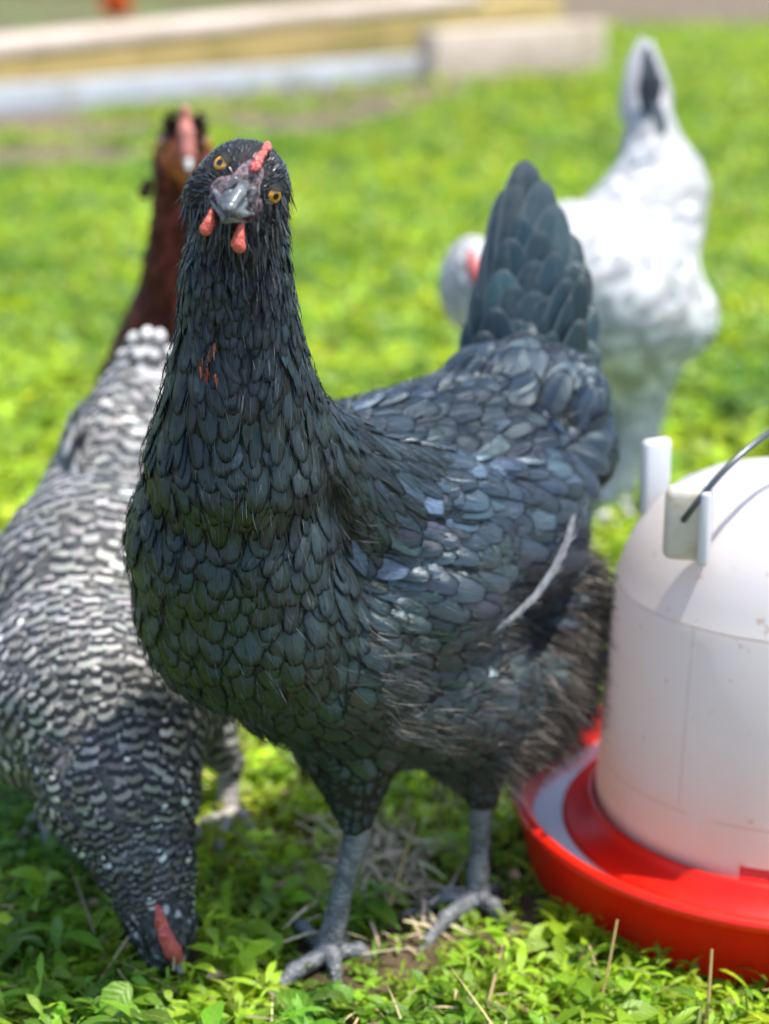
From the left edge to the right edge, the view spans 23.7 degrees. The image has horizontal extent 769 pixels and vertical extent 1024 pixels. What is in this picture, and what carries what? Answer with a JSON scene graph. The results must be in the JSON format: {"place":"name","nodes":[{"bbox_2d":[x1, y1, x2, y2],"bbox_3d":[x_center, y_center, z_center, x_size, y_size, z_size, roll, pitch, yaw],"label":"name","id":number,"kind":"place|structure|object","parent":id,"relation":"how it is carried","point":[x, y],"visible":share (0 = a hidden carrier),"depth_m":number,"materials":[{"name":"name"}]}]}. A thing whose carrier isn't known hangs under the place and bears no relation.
{"place":"outdoors","nodes":[
{"label":"outdoors","id":0,"kind":"place"},
{"bbox_2d":[0,0,352,33],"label":"bed soil","id":1,"kind":"structure","parent":0,"point":[18,16],"depth_m":10.47,"materials":[{"name":"brown soil"}]},
{"bbox_2d":[0,19,768,1023],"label":"ground","id":2,"kind":"structure","parent":0,"point":[390,959],"depth_m":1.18,"materials":[{"name":"green plant"}]},
{"bbox_2d":[22,1019,44,1023],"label":"weed sprig","id":3,"kind":"object","parent":2,"relation":"on","point":[33,1021],"visible":1,"depth_m":1.00,"materials":[{"name":"green plant"}]},
{"bbox_2d":[81,1015,143,1023],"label":"weed sprig","id":4,"kind":"object","parent":2,"relation":"on","point":[102,1019],"visible":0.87,"depth_m":0.99,"materials":[{"name":"green plant"}]},
{"bbox_2d":[97,0,134,22],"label":"orange flower","id":5,"kind":"object","parent":2,"relation":"on","point":[117,7],"visible":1,"depth_m":9.23,"materials":[{"name":"orange plant"}]},
{"bbox_2d":[0,326,255,974],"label":"barred hen","id":6,"kind":"object","parent":2,"relation":"on","point":[109,751],"visible":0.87,"depth_m":1.09,"materials":[{"name":"grey"}]},
{"bbox_2d":[93,103,212,389],"bbox_3d":[-0.154,-0.170,1.779,0.226,0.470,0.353,11,20,32],"label":"brown hen","id":7,"kind":"object","parent":2,"relation":"on","point":[182,147],"visible":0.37,"depth_m":1.59,"materials":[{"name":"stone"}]},
{"bbox_2d":[0,0,561,83],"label":"sleeper","id":8,"kind":"object","parent":2,"relation":"on","point":[393,34],"visible":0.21,"depth_m":8.25,"materials":[{"name":"brown wood"}]},
{"bbox_2d":[0,0,483,56],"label":"cap plank","id":9,"kind":"object","parent":8,"relation":"on","point":[11,44],"visible":1,"depth_m":7.85,"materials":[{"name":"beige wood"}]},
{"bbox_2d":[0,71,597,172],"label":"soil strip","id":10,"kind":"object","parent":2,"relation":"on","point":[36,122],"visible":0.33,"depth_m":6.59,"materials":[{"name":"brown soil"}]},
{"bbox_2d":[0,54,419,115],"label":"painted board","id":11,"kind":"object","parent":10,"relation":"on","point":[43,96],"visible":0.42,"depth_m":7.49,"materials":[{"name":"white wood"}]},
{"bbox_2d":[117,137,626,1001],"bbox_3d":[0.004,0.026,1.085,0.186,0.521,0.411,15,23,41],"label":"black hen","id":12,"kind":"object","parent":2,"relation":"on","point":[353,605],"visible":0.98,"depth_m":1.01,"materials":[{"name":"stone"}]},
{"bbox_2d":[0,672,768,1023],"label":"clover and weeds","id":13,"kind":"object","parent":2,"relation":"on","point":[50,1002],"visible":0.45,"depth_m":1.09,"materials":[{"name":"green plant"}]},
{"bbox_2d":[0,728,768,1023],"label":"straw litter","id":14,"kind":"object","parent":2,"relation":"on","point":[393,849],"visible":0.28,"depth_m":1.18,"materials":[{"name":"plant"}]},
{"bbox_2d":[378,822,414,938],"bbox_3d":[0.008,0.230,1.147,0.003,0.050,0.065,6,18,20],"label":"dry stalk","id":15,"kind":"object","parent":2,"relation":"on","point":[399,873],"visible":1,"depth_m":1.15,"materials":[{"name":"brown plant"}]},
{"bbox_2d":[420,20,605,81],"bbox_3d":[0.647,-2.250,8.931,0.100,0.252,1.330,15,23,40],"label":"pale board","id":16,"kind":"object","parent":2,"relation":"on","point":[461,53],"visible":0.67,"depth_m":8.82,"materials":[{"name":"beige wood"}]},
{"bbox_2d":[565,943,590,971],"bbox_3d":[0.112,0.264,1.081,0.020,0.024,0.019,0,17,0],"label":"weed sprig","id":17,"kind":"object","parent":2,"relation":"on","point":[574,958],"visible":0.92,"depth_m":1.08,"materials":[{"name":"green plant"}]},
{"bbox_2d":[438,37,718,535],"bbox_3d":[0.192,-0.216,1.842,0.332,0.498,0.191,-12,21,-35],"label":"white hen","id":18,"kind":"object","parent":2,"relation":"on","point":[636,217],"visible":0.5,"depth_m":1.82,"materials":[{"name":"white"}]},
{"bbox_2d":[600,919,617,1002],"bbox_3d":[0.126,0.261,1.036,0.003,0.056,0.025,11,20,32],"label":"dry stalk","id":19,"kind":"object","parent":2,"relation":"on","point":[610,957],"visible":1,"depth_m":1.04,"materials":[{"name":"brown plant"}]},
{"bbox_2d":[511,429,768,988],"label":"poultry drinker","id":20,"kind":"object","parent":2,"relation":"on","point":[654,827],"visible":0.95,"depth_m":1.09,"materials":[{"name":"white plastic"}]},
{"bbox_2d":[668,985,722,1023],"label":"weed sprig","id":21,"kind":"object","parent":2,"relation":"on","point":[687,991],"visible":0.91,"depth_m":1.01,"materials":[{"name":"green plant"}]},
{"bbox_2d":[703,949,712,1023],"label":"dry stalk","id":22,"kind":"object","parent":2,"relation":"on","point":[708,989],"visible":1,"depth_m":1.01,"materials":[{"name":"brown plant"}]},
{"bbox_2d":[731,988,759,1019],"bbox_3d":[0.199,0.278,1.010,0.020,0.038,0.022,0,17,0],"label":"weed sprig","id":23,"kind":"object","parent":2,"relation":"on","point":[739,1012],"visible":1,"depth_m":1.01,"materials":[{"name":"green plant"}]},
{"bbox_2d":[561,0,768,26],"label":"soil","id":24,"kind":"structure","parent":0,"point":[653,11],"depth_m":18.54,"materials":[{"name":"brown soil"}]}
]}

